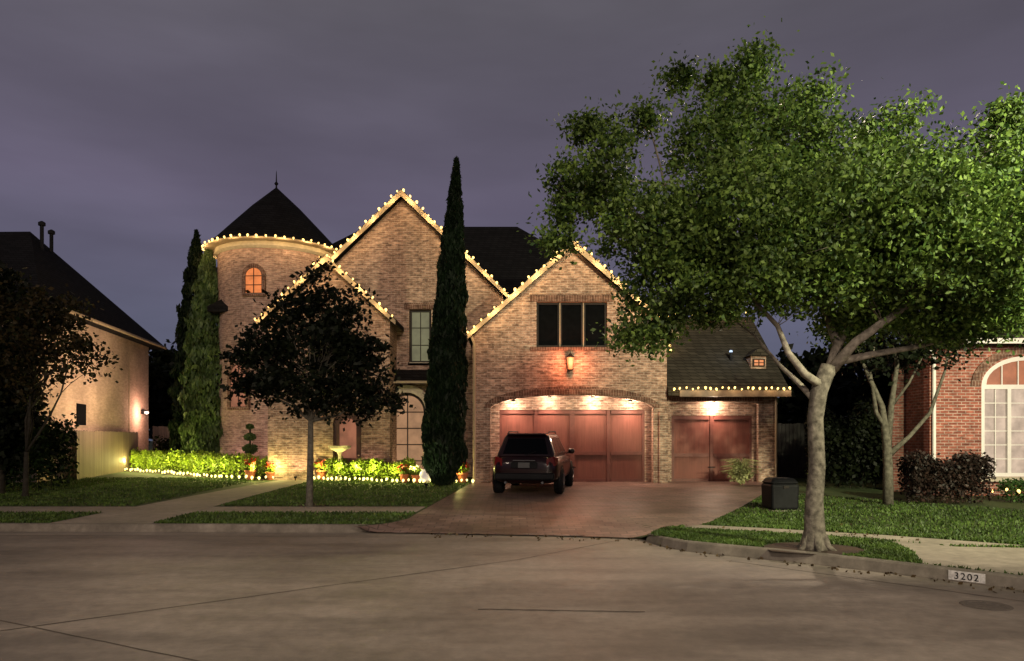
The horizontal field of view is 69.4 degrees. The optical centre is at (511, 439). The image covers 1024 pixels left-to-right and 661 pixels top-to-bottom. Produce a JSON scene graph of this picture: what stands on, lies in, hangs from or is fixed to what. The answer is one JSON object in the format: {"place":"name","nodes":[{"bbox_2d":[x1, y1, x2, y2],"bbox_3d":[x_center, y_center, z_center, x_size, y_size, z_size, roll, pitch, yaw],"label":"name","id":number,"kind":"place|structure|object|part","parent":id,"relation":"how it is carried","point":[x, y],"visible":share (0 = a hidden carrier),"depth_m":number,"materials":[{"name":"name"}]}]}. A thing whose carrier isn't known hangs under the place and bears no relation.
{"place":"outdoors","nodes":[
{"label":"outdoors","id":0,"kind":"place"},
{"bbox_2d":[52,480,305,522],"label":"garden path","id":1,"kind":"structure","parent":0,"point":[153,512],"depth_m":17.20,"materials":[{"name":"concrete"}]},
{"bbox_2d":[0,507,424,512],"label":"sidewalk","id":2,"kind":"structure","parent":0,"point":[225,509],"depth_m":16.61,"materials":[{"name":"concrete"}]},
{"bbox_2d":[0,532,1023,660],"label":"street","id":3,"kind":"structure","parent":0,"point":[694,606],"depth_m":7.90,"materials":[{"name":"concrete"}]},
{"bbox_2d":[35,535,86,535],"bbox_3d":[-8.500,1.746,13.475,11.003,0.001,0.050,0,0,1],"label":"street joint","id":4,"kind":"object","parent":3,"relation":"on","point":[60,535],"visible":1,"depth_m":13.47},
{"bbox_2d":[0,620,197,660],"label":"street joint","id":5,"kind":"object","parent":3,"relation":"on","point":[100,640],"visible":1,"depth_m":6.39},
{"bbox_2d":[0,523,368,532],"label":"kerb","id":6,"kind":"structure","parent":3,"relation":"on","point":[170,527],"depth_m":14.01,"materials":[{"name":"concrete"}]},
{"bbox_2d":[0,559,518,630],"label":"street joint","id":7,"kind":"object","parent":3,"relation":"on","point":[236,598],"visible":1,"depth_m":8.08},
{"bbox_2d":[478,609,644,611],"bbox_3d":[0.500,1.746,7.559,1.704,0.001,0.054,0,0,4],"label":"street joint","id":8,"kind":"object","parent":3,"relation":"on","point":[563,610],"visible":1,"depth_m":7.56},
{"bbox_2d":[431,523,1023,592],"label":"fallen leaves","id":9,"kind":"object","parent":3,"relation":"on","point":[784,561],"visible":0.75,"depth_m":11.29,"materials":[{"name":"brown plant"}]},
{"bbox_2d":[646,533,1023,589],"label":"kerb","id":10,"kind":"structure","parent":3,"relation":"on","point":[992,578],"depth_m":10.14,"materials":[{"name":"concrete"}]},
{"bbox_2d":[948,570,984,583],"bbox_3d":[5.546,1.673,9.022,0.013,0.115,0.400,0,0,-42],"label":"kerb number","id":11,"kind":"object","parent":10,"relation":"attached to","point":[966,576],"visible":1,"depth_m":9.02,"materials":[{"name":"white paint"}]},
{"bbox_2d":[727,560,1019,600],"bbox_3d":[5.300,1.746,8.250,0.032,0.001,6.586,0,0,-42],"label":"street joint","id":12,"kind":"object","parent":3,"relation":"on","point":[889,582],"visible":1,"depth_m":8.94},
{"bbox_2d":[959,600,1013,610],"bbox_3d":[5.000,1.744,7.800,0.490,0.007,0.490,0,0,0],"label":"manhole cover","id":13,"kind":"object","parent":3,"relation":"on","point":[987,605],"visible":1,"depth_m":7.78,"materials":[{"name":"metal"}]},
{"bbox_2d":[0,442,1023,574],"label":"lawn","id":14,"kind":"structure","parent":0,"point":[868,491],"depth_m":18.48,"materials":[{"name":"green plant"}]},
{"bbox_2d":[0,260,78,493],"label":"dark tree","id":15,"kind":"object","parent":14,"relation":"on","point":[14,420],"visible":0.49,"depth_m":20.36,"materials":[{"name":"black plant"}]},
{"bbox_2d":[0,408,79,492],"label":"shrub","id":16,"kind":"object","parent":14,"relation":"on","point":[40,465],"visible":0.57,"depth_m":21.20,"materials":[{"name":"green plant"}]},
{"bbox_2d":[0,268,122,496],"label":"dark tree","id":17,"kind":"object","parent":14,"relation":"on","point":[53,321],"visible":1,"depth_m":19.47,"materials":[{"name":"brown plant"}]},
{"bbox_2d":[0,221,166,482],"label":"neighbour house","id":18,"kind":"structure","parent":14,"relation":"on","point":[107,403],"depth_m":29.84,"materials":[{"name":"dark shingle"},{"name":"pale stucco"}]},
{"bbox_2d":[76,403,87,427],"bbox_3d":[-16.309,-0.900,27.994,0.088,0.900,0.928,0,0,-8],"label":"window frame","id":19,"kind":"structure","parent":18,"relation":"in","point":[80,408],"depth_m":27.98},
{"bbox_2d":[72,430,138,478],"bbox_3d":[-16.173,0.587,29.734,0.150,1.870,7.669,0,0,-12],"label":"wooden fence","id":20,"kind":"object","parent":14,"relation":"on","point":[98,453],"visible":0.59,"depth_m":28.64,"materials":[{"name":"brown wood"}]},
{"bbox_2d":[153,426,175,467],"bbox_3d":[-14.650,0.396,36.075,5.700,2.119,0.150,0,0,0],"label":"wooden fence","id":21,"kind":"object","parent":14,"relation":"on","point":[161,431],"visible":0.09,"depth_m":36.00,"materials":[{"name":"brown wood"}]},
{"bbox_2d":[149,339,183,445],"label":"background tree","id":22,"kind":"object","parent":14,"relation":"on","point":[161,364],"visible":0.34,"depth_m":44.25,"materials":[{"name":"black plant"}]},
{"bbox_2d":[128,469,266,479],"bbox_3d":[-12.006,1.381,30.612,12.010,0.069,4.448,0,0,40],"label":"garden bed","id":23,"kind":"object","parent":14,"relation":"on","point":[170,473],"visible":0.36,"depth_m":28.93,"materials":[{"name":"brown soil"}]},
{"bbox_2d":[152,435,181,470],"bbox_3d":[-13.496,0.546,31.756,4.840,1.682,1.341,0,0,32],"label":"shrub","id":24,"kind":"object","parent":23,"relation":"on","point":[165,444],"visible":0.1,"depth_m":32.38,"materials":[{"name":"green plant"}]},
{"bbox_2d":[167,229,211,470],"bbox_3d":[-13.312,-3.722,31.014,2.150,10.259,2.213,0,0,0],"label":"cypress tree","id":25,"kind":"object","parent":23,"relation":"on","point":[194,258],"visible":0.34,"depth_m":30.58,"materials":[{"name":"green plant"}]},
{"bbox_2d":[129,447,267,478],"bbox_3d":[-12.750,0.861,29.066,10.264,1.171,1.264,0,0,38],"label":"hedge","id":26,"kind":"object","parent":23,"relation":"on","point":[193,461],"visible":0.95,"depth_m":28.37,"materials":[{"name":"green plant"}]},
{"bbox_2d":[177,249,223,472],"bbox_3d":[-12.348,-3.270,29.998,2.319,9.354,2.357,0,0,0],"label":"cypress tree","id":27,"kind":"object","parent":23,"relation":"on","point":[201,322],"visible":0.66,"depth_m":29.38,"materials":[{"name":"green plant"}]},
{"bbox_2d":[242,423,257,458],"bbox_3d":[-9.712,0.398,27.387,0.749,2.002,0.729,0,0,0],"label":"topiary","id":28,"kind":"object","parent":23,"relation":"on","point":[249,436],"visible":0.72,"depth_m":27.30,"materials":[{"name":"green plant"}]},
{"bbox_2d":[242,458,257,479],"bbox_3d":[-9.203,1.031,25.994,0.537,0.783,0.536,0,0,0],"label":"flower pot","id":29,"kind":"object","parent":23,"relation":"on","point":[249,469],"visible":0.98,"depth_m":25.89,"materials":[{"name":"ceramic"}]},
{"bbox_2d":[264,462,275,479],"bbox_3d":[-8.493,1.097,26.005,0.481,0.650,0.462,0,0,0],"label":"flower pot","id":30,"kind":"object","parent":23,"relation":"on","point":[271,473],"visible":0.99,"depth_m":25.89,"materials":[{"name":"ceramic"}]},
{"bbox_2d":[124,468,273,479],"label":"garden lights","id":31,"kind":"object","parent":14,"relation":"on","point":[183,473],"visible":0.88,"depth_m":27.76,"materials":[{"name":"white metal"}]},
{"bbox_2d":[295,503,329,505],"bbox_3d":[-4.716,1.546,17.624,0.960,0.011,0.685,0,0,0],"label":"mulch ring","id":32,"kind":"object","parent":14,"relation":"on","point":[314,504],"visible":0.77,"depth_m":17.40,"materials":[{"name":"brown soil"}]},
{"bbox_2d":[213,256,415,506],"bbox_3d":[-4.575,-1.336,17.331,4.725,5.904,3.306,0,0,0],"label":"young tree","id":33,"kind":"object","parent":14,"relation":"on","point":[352,357],"visible":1,"depth_m":16.92,"materials":[{"name":"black plant"}]},
{"bbox_2d":[313,475,473,482],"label":"garden lights","id":34,"kind":"object","parent":14,"relation":"on","point":[386,479],"visible":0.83,"depth_m":24.54,"materials":[{"name":"white metal"}]},
{"bbox_2d":[323,477,471,483],"bbox_3d":[-4.075,1.415,25.850,5.450,0.054,3.300,0,0,0],"label":"garden bed","id":35,"kind":"object","parent":14,"relation":"on","point":[421,482],"visible":0.12,"depth_m":25.19,"materials":[{"name":"brown soil"}]},
{"bbox_2d":[314,459,326,479],"bbox_3d":[-6.691,1.027,25.997,0.549,0.790,0.527,0,0,40],"label":"flower pot","id":36,"kind":"object","parent":35,"relation":"on","point":[321,472],"visible":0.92,"depth_m":25.86,"materials":[{"name":"ceramic"}]},
{"bbox_2d":[328,446,350,480],"bbox_3d":[-5.965,0.819,25.600,0.800,1.220,0.800,0,0,0],"label":"birdbath","id":37,"kind":"object","parent":35,"relation":"on","point":[339,450],"visible":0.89,"depth_m":25.43,"materials":[{"name":"stone"}]},
{"bbox_2d":[324,456,415,481],"bbox_3d":[-4.881,1.004,25.283,3.386,0.933,0.790,0,0,17],"label":"hedge","id":38,"kind":"object","parent":35,"relation":"on","point":[363,467],"visible":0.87,"depth_m":25.10,"materials":[{"name":"green plant"}]},
{"bbox_2d":[397,464,409,482],"bbox_3d":[-3.617,1.124,24.686,0.469,0.638,0.478,0,0,0],"label":"flower pot","id":39,"kind":"object","parent":35,"relation":"on","point":[403,474],"visible":1,"depth_m":24.59,"materials":[{"name":"ceramic"}]},
{"bbox_2d":[409,465,421,482],"bbox_3d":[-3.211,1.143,24.613,0.433,0.605,0.439,0,0,0],"label":"flower pot","id":40,"kind":"object","parent":35,"relation":"on","point":[416,470],"visible":0.97,"depth_m":24.51,"materials":[{"name":"ceramic"}]},
{"bbox_2d":[419,469,429,482],"bbox_3d":[-2.850,1.205,24.450,0.422,0.480,0.416,0,0,0],"label":"rock","id":41,"kind":"object","parent":35,"relation":"on","point":[424,476],"visible":0.62,"depth_m":24.29,"materials":[{"name":"stone"}]},
{"bbox_2d":[456,462,469,482],"bbox_3d":[-1.657,1.057,24.609,0.535,0.776,0.546,0,0,0],"label":"flower pot","id":42,"kind":"object","parent":35,"relation":"on","point":[463,473],"visible":0.66,"depth_m":24.48,"materials":[{"name":"ceramic"}]},
{"bbox_2d":[421,155,469,485],"bbox_3d":[-2.086,-3.715,23.295,1.565,10.475,1.597,0,0,0],"label":"cypress tree","id":43,"kind":"object","parent":14,"relation":"on","point":[444,457],"visible":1,"depth_m":22.92,"materials":[{"name":"green plant"}]},
{"bbox_2d":[203,171,790,482],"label":"brick house","id":44,"kind":"structure","parent":14,"relation":"on","point":[538,362],"depth_m":25.30,"materials":[{"name":"brown brick"}]},
{"bbox_2d":[201,233,336,250],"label":"string lights","id":45,"kind":"object","parent":44,"relation":"attached to","point":[217,238],"visible":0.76,"depth_m":28.48,"materials":[{"name":"yellow glass"}]},
{"bbox_2d":[254,254,394,320],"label":"string lights","id":46,"kind":"object","parent":44,"relation":"attached to","point":[372,297],"visible":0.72,"depth_m":25.49,"materials":[{"name":"yellow glass"}]},
{"bbox_2d":[311,323,343,368],"bbox_3d":[-6.500,-3.290,26.090,1.320,1.680,0.180,0,0,0],"label":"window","id":47,"kind":"structure","parent":44,"relation":"in","point":[341,323],"depth_m":26.16,"materials":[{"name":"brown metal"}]},
{"bbox_2d":[334,412,360,478],"bbox_3d":[-5.800,0.235,26.115,0.960,2.430,0.130,0,0,0],"label":"front door","id":48,"kind":"structure","parent":44,"relation":"in","point":[351,436],"depth_m":26.15,"materials":[{"name":"brown wood"}]},
{"bbox_2d":[397,393,425,476],"bbox_3d":[-3.900,-0.165,27.640,1.360,3.130,0.080,0,0,0],"label":"window","id":49,"kind":"structure","parent":44,"relation":"in","point":[409,441],"depth_m":27.65,"materials":[{"name":"beige glass"}]},
{"bbox_2d":[328,188,504,290],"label":"string lights","id":50,"kind":"object","parent":44,"relation":"attached to","point":[434,221],"visible":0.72,"depth_m":26.99,"materials":[{"name":"yellow glass"}]},
{"bbox_2d":[408,311,430,364],"bbox_3d":[-3.415,-3.790,27.590,0.930,2.060,0.180,0,0,0],"label":"window","id":51,"kind":"structure","parent":44,"relation":"in","point":[420,321],"depth_m":27.65,"materials":[{"name":"grey glass"}]},
{"bbox_2d":[537,303,558,346],"bbox_3d":[1.200,-3.815,24.620,0.740,1.450,0.080,0,0,0],"label":"window","id":52,"kind":"structure","parent":44,"relation":"in","point":[547,313],"depth_m":24.63,"materials":[{"name":"black glass"}]},
{"bbox_2d":[560,303,582,346],"bbox_3d":[1.980,-3.815,24.620,0.740,1.450,0.080,0,0,0],"label":"window","id":53,"kind":"structure","parent":44,"relation":"in","point":[571,314],"depth_m":24.63,"materials":[{"name":"black glass"}]},
{"bbox_2d":[500,410,644,481],"bbox_3d":[2.035,0.223,25.050,4.910,2.455,0.140,0,0,0],"label":"garage door","id":54,"kind":"structure","parent":44,"relation":"in","point":[608,445],"depth_m":25.06,"materials":[{"name":"brown wood"}]},
{"bbox_2d":[467,243,678,332],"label":"string lights","id":55,"kind":"object","parent":44,"relation":"attached to","point":[522,283],"visible":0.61,"depth_m":24.09,"materials":[{"name":"yellow glass"}]},
{"bbox_2d":[584,303,605,346],"bbox_3d":[2.760,-3.815,24.620,0.740,1.450,0.080,0,0,0],"label":"window","id":56,"kind":"structure","parent":44,"relation":"in","point":[593,312],"depth_m":24.63,"materials":[{"name":"black glass"}]},
{"bbox_2d":[672,416,751,480],"bbox_3d":[6.820,0.316,25.290,2.740,2.267,0.140,0,0,0],"label":"garage door","id":57,"kind":"structure","parent":44,"relation":"in","point":[701,445],"depth_m":25.30,"materials":[{"name":"brown wood"}]},
{"bbox_2d":[673,386,790,390],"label":"string lights","id":58,"kind":"object","parent":44,"relation":"attached to","point":[705,387],"visible":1,"depth_m":24.13,"materials":[{"name":"yellow glass"}]},
{"bbox_2d":[516,16,1023,551],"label":"oak tree","id":59,"kind":"object","parent":14,"relation":"on","point":[870,228],"visible":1,"depth_m":10.26,"materials":[{"name":"green plant"}]},
{"bbox_2d":[761,477,800,511],"bbox_3d":[6.017,1.228,16.600,0.720,0.759,0.620,0,0,-7],"label":"utility box","id":60,"kind":"object","parent":14,"relation":"on","point":[781,493],"visible":0.99,"depth_m":16.34,"materials":[{"name":"black plastic"}]},
{"bbox_2d":[764,542,863,553],"bbox_3d":[4.491,1.608,10.979,1.509,0.001,1.229,0,0,0],"label":"mulch ring","id":61,"kind":"object","parent":14,"relation":"on","point":[840,549],"visible":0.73,"depth_m":10.92,"materials":[{"name":"brown soil"}]},
{"bbox_2d":[776,343,878,466],"bbox_3d":[14.188,0.006,34.294,8.765,9.335,7.833,0,0,26],"label":"background tree","id":62,"kind":"object","parent":14,"relation":"on","point":[793,402],"visible":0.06,"depth_m":32.43,"materials":[{"name":"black plant"}]},
{"bbox_2d":[777,423,882,477],"bbox_3d":[12.975,0.443,27.275,8.050,2.119,0.150,0,0,0],"label":"wooden fence","id":63,"kind":"object","parent":14,"relation":"on","point":[790,450],"visible":0.06,"depth_m":27.20,"materials":[{"name":"brown wood"}]},
{"bbox_2d":[779,333,899,471],"bbox_3d":[15.900,-0.015,31.867,9.278,9.578,9.255,0,0,27],"label":"background tree","id":64,"kind":"object","parent":14,"relation":"on","point":[841,400],"visible":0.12,"depth_m":30.27,"materials":[{"name":"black plant"}]},
{"bbox_2d":[803,394,882,488],"bbox_3d":[10.849,0.073,22.294,3.800,2.938,1.363,0,0,16],"label":"shrub","id":65,"kind":"object","parent":14,"relation":"on","point":[855,435],"visible":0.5,"depth_m":22.09,"materials":[{"name":"green plant"}]},
{"bbox_2d":[805,322,1013,505],"bbox_3d":[9.399,-1.034,17.623,4.824,5.202,2.965,0,0,0],"label":"crepe myrtle","id":66,"kind":"object","parent":14,"relation":"on","point":[904,361],"visible":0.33,"depth_m":17.55,"materials":[{"name":"green plant"}]},
{"bbox_2d":[895,449,996,503],"bbox_3d":[10.556,0.890,18.002,1.997,1.370,0.993,0,0,0],"label":"hedge","id":67,"kind":"object","parent":14,"relation":"on","point":[928,473],"visible":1,"depth_m":17.70,"materials":[{"name":"brown plant"}]},
{"bbox_2d":[882,258,1023,495],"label":"neighbour house","id":68,"kind":"structure","parent":14,"relation":"on","point":[979,407],"depth_m":20.02,"materials":[{"name":"red brick"}]},
{"bbox_2d":[981,356,1023,481],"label":"window","id":69,"kind":"structure","parent":68,"relation":"in","point":[1002,388],"depth_m":20.11,"materials":[{"name":"white glass"}]},
{"bbox_2d":[995,477,1023,503],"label":"hedge","id":70,"kind":"object","parent":14,"relation":"on","point":[1010,485],"visible":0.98,"depth_m":18.17,"materials":[{"name":"green plant"}]},
{"bbox_2d":[0,0,1023,440],"label":"sky","id":71,"kind":"structure","parent":0,"point":[129,128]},
{"bbox_2d":[352,481,761,537],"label":"driveway","id":72,"kind":"structure","parent":0,"point":[607,509],"depth_m":16.78,"materials":[{"name":"concrete"}]},
{"bbox_2d":[492,431,574,493],"bbox_3d":[0.709,0.624,22.037,2.200,1.772,4.580,0,1,10],"label":"parked car","id":73,"kind":"object","parent":72,"relation":"on","point":[530,458],"visible":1,"depth_m":20.08,"materials":[{"name":"black paint"}]},
{"bbox_3d":[0.382,0.183,20.183,1.230,0.433,0.267,0,1,10],"label":"rear window","id":74,"kind":"part","parent":73,"relation":"part of","materials":[{"name":"black glass"}]},
{"bbox_3d":[1.159,0.162,20.510,0.182,0.427,0.508,0,1,10],"label":"side window","id":75,"kind":"part","parent":73,"relation":"part of","materials":[{"name":"black glass"}]},
{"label":"side window","id":76,"kind":"part","parent":73,"relation":"part of","materials":[{"name":"black glass"}]},
{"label":"side window","id":77,"kind":"part","parent":73,"relation":"part of","materials":[{"name":"black glass"}]},
{"bbox_2d":[720,458,759,484],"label":"ornamental grass","id":78,"kind":"object","parent":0,"point":[739,472],"depth_m":23.44,"materials":[{"name":"green plant"}]},
{"bbox_2d":[686,525,1019,546],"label":"sidewalk","id":79,"kind":"structure","parent":0,"point":[945,542],"depth_m":12.18,"materials":[{"name":"concrete"}]},
{"bbox_2d":[895,541,1023,574],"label":"neighbour driveway","id":80,"kind":"structure","parent":0,"point":[1001,559],"depth_m":10.16,"materials":[{"name":"concrete"}]}
]}

